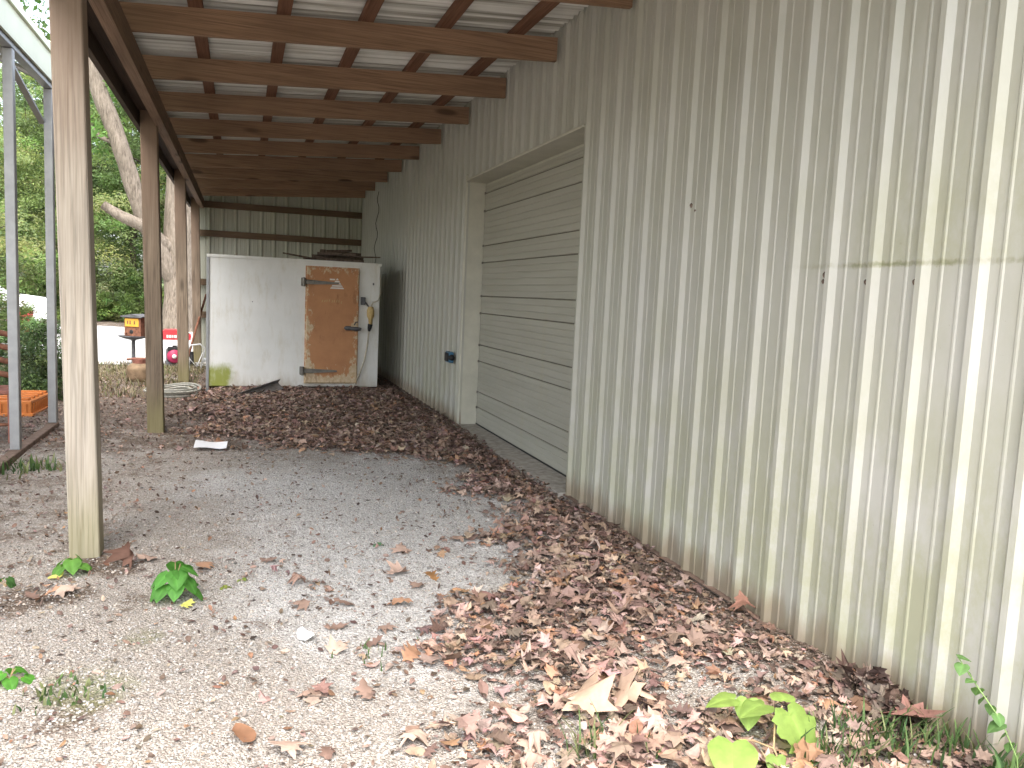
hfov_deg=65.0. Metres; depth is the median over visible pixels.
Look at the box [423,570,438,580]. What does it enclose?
fallen leaf
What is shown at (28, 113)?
leafy tree
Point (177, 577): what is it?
seedling
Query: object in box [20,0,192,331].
tree
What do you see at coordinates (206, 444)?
paper sheet
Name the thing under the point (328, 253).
old board
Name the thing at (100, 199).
leafy tree
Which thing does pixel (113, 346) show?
gravel drive
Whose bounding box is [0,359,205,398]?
dry weeds
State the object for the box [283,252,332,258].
dead branch
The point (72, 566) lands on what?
seedling
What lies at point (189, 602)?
fallen leaf
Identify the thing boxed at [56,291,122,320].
bush
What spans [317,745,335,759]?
fallen leaf
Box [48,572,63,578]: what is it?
fallen leaf
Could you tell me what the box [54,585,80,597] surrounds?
fallen leaf
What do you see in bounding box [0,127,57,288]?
leafy tree
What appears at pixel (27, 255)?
leafy tree
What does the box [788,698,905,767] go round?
grass tuft
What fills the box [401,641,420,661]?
fallen leaf
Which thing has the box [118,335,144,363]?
bird table
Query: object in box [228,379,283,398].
bent flashing
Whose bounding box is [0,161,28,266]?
leafy tree
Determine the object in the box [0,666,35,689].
seedling
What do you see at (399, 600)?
fallen leaf
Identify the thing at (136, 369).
gas cylinder
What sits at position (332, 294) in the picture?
door
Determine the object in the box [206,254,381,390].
cold box
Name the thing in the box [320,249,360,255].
old board
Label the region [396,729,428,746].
fallen leaf
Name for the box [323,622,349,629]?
fallen leaf
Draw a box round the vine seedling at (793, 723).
[705,692,817,767]
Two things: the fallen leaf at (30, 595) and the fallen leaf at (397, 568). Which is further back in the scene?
the fallen leaf at (397, 568)
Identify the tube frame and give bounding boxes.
[189,343,205,367]
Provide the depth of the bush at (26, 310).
17.08 m
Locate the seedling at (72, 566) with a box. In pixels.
[52,555,91,578]
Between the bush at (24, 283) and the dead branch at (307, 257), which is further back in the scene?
the bush at (24, 283)
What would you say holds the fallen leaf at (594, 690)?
on the leaf litter
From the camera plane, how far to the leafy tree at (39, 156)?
37.14 m
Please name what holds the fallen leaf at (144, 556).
on the ground
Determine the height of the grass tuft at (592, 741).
0.126 m
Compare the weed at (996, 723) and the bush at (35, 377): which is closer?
the weed at (996, 723)
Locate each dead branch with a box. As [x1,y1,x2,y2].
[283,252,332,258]
[337,254,379,257]
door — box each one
[299,267,360,382]
[476,146,583,476]
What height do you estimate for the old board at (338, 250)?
0.060 m
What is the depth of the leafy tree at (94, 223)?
36.15 m
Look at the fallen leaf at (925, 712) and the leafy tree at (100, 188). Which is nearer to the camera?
the fallen leaf at (925, 712)
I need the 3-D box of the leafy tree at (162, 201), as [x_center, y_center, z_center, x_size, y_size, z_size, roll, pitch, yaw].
[-11.327,-5.508,29.026,5.705,6.581,5.738,0,7,-21]
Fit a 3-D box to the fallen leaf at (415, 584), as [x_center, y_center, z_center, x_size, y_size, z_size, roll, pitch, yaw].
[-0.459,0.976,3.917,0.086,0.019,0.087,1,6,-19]
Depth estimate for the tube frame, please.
12.76 m
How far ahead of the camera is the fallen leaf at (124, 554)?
3.95 m
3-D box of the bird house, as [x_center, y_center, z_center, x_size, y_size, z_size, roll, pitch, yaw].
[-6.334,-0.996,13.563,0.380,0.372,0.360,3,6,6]
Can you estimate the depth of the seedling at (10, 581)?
3.64 m
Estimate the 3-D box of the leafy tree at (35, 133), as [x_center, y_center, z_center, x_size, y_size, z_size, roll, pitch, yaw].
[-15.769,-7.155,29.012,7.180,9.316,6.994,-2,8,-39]
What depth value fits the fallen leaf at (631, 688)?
2.75 m
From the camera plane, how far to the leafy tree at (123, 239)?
39.63 m
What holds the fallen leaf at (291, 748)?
on the ground
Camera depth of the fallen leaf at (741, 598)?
3.64 m
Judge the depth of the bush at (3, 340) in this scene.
10.06 m
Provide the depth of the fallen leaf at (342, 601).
3.64 m
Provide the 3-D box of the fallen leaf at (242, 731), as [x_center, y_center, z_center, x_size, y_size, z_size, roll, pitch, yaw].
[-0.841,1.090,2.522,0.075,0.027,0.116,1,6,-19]
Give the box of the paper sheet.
[194,440,227,448]
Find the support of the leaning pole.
on the gravel drive
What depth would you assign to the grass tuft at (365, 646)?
3.17 m
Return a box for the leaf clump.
[815,649,941,741]
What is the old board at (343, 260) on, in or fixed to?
on the cold box
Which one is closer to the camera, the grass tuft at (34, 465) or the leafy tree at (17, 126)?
the grass tuft at (34, 465)
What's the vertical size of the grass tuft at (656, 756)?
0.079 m
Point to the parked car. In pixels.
(39, 302)
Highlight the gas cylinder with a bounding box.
[127,357,145,381]
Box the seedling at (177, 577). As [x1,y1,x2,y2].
[150,561,202,602]
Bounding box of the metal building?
[361,0,1023,766]
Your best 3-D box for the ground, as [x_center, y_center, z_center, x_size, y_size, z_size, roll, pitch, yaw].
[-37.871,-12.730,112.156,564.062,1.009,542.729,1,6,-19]
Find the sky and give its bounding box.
[0,0,163,282]
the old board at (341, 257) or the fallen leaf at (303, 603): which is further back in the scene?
the old board at (341, 257)
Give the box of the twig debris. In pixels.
[19,397,896,736]
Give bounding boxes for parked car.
[0,286,46,320]
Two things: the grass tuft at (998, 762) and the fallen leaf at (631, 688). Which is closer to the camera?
the grass tuft at (998, 762)
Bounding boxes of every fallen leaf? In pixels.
[24,591,40,598]
[34,584,59,600]
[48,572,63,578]
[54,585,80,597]
[102,541,133,568]
[134,553,156,560]
[180,598,194,607]
[192,562,214,568]
[232,723,255,741]
[260,557,276,562]
[267,740,311,759]
[290,598,309,610]
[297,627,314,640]
[297,687,321,696]
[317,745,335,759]
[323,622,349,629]
[324,634,348,654]
[333,597,354,604]
[353,677,374,698]
[361,635,382,647]
[378,625,396,633]
[385,559,408,573]
[387,597,413,604]
[388,542,412,553]
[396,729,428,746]
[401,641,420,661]
[408,580,424,588]
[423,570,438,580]
[561,670,617,716]
[610,668,657,706]
[727,589,756,610]
[879,695,945,717]
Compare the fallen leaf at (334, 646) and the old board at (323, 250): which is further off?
the old board at (323, 250)
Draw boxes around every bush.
[0,276,41,296]
[0,299,38,339]
[0,312,62,399]
[0,328,62,385]
[19,253,96,318]
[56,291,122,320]
[96,260,163,322]
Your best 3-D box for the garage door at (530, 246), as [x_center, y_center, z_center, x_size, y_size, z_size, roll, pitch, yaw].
[0.165,-0.646,7.122,0.057,2.518,3.037,1,6,-19]
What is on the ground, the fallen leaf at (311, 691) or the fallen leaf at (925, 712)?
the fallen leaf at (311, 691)
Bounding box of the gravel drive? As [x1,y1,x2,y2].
[1,324,205,365]
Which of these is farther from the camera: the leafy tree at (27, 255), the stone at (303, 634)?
the leafy tree at (27, 255)
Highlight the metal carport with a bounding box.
[0,0,58,473]
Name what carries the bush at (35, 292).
on the ground
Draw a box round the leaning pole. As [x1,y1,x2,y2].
[189,294,205,356]
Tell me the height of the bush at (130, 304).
2.185 m
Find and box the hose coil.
[143,382,201,397]
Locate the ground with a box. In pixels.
[0,277,989,767]
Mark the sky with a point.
(29, 11)
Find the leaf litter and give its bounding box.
[0,383,993,767]
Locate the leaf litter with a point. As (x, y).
(624, 737)
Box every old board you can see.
[303,258,363,262]
[312,254,363,259]
[317,252,355,255]
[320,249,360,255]
[326,250,351,251]
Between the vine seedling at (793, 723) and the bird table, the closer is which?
the vine seedling at (793, 723)
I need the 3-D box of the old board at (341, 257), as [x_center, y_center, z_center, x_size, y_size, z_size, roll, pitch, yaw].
[-2.622,-1.895,12.092,0.757,0.065,0.140,1,6,-13]
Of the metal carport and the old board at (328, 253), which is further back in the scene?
the old board at (328, 253)
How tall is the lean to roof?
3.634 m
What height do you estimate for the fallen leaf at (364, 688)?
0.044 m
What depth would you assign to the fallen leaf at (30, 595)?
3.52 m
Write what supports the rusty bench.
on the ground
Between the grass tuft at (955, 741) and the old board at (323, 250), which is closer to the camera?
the grass tuft at (955, 741)
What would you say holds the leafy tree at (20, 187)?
on the ground
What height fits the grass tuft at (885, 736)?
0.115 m
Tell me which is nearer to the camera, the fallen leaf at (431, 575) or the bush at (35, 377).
the fallen leaf at (431, 575)
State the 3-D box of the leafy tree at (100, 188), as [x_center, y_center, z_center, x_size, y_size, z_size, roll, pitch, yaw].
[-15.861,-8.245,32.953,7.709,10.504,7.481,0,7,-24]
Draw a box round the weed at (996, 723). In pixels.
[954,654,1018,767]
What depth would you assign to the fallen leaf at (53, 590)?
3.48 m
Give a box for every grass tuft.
[2,452,65,479]
[12,663,124,714]
[331,635,417,671]
[556,703,631,764]
[625,725,662,759]
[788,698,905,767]
[795,714,895,767]
[844,696,952,767]
[906,704,989,767]
[982,739,1023,767]
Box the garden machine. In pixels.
[163,329,193,366]
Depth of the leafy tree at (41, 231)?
26.09 m
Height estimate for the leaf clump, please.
0.165 m
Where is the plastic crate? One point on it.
(33, 402)
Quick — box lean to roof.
[49,0,632,558]
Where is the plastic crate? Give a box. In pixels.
[0,390,47,416]
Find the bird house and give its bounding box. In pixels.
[120,314,144,336]
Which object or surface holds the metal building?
on the ground
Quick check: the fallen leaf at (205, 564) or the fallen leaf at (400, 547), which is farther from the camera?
the fallen leaf at (400, 547)
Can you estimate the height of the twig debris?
0.094 m
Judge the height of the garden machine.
0.640 m
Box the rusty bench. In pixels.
[0,330,9,442]
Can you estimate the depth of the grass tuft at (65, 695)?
2.70 m
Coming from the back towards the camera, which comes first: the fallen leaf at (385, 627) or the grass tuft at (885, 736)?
the fallen leaf at (385, 627)
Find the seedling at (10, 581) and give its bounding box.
[0,576,15,587]
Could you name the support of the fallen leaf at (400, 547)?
on the ground
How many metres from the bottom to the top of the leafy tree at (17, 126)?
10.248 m
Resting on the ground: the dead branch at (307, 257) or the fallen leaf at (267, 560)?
the fallen leaf at (267, 560)
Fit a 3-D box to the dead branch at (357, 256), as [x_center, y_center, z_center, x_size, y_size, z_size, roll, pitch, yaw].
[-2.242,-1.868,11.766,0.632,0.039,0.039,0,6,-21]
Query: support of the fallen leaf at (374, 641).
on the ground
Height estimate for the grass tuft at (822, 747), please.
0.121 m
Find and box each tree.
[0,61,165,265]
[0,62,117,274]
[0,76,43,231]
[0,102,116,289]
[0,126,43,256]
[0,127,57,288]
[0,136,56,329]
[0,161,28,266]
[18,120,142,291]
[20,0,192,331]
[23,207,138,308]
[25,99,164,294]
[29,82,165,291]
[100,129,165,262]
[115,163,165,300]
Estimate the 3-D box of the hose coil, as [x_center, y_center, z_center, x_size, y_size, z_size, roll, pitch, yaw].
[-4.121,0.074,9.769,0.657,0.144,0.525,1,6,-19]

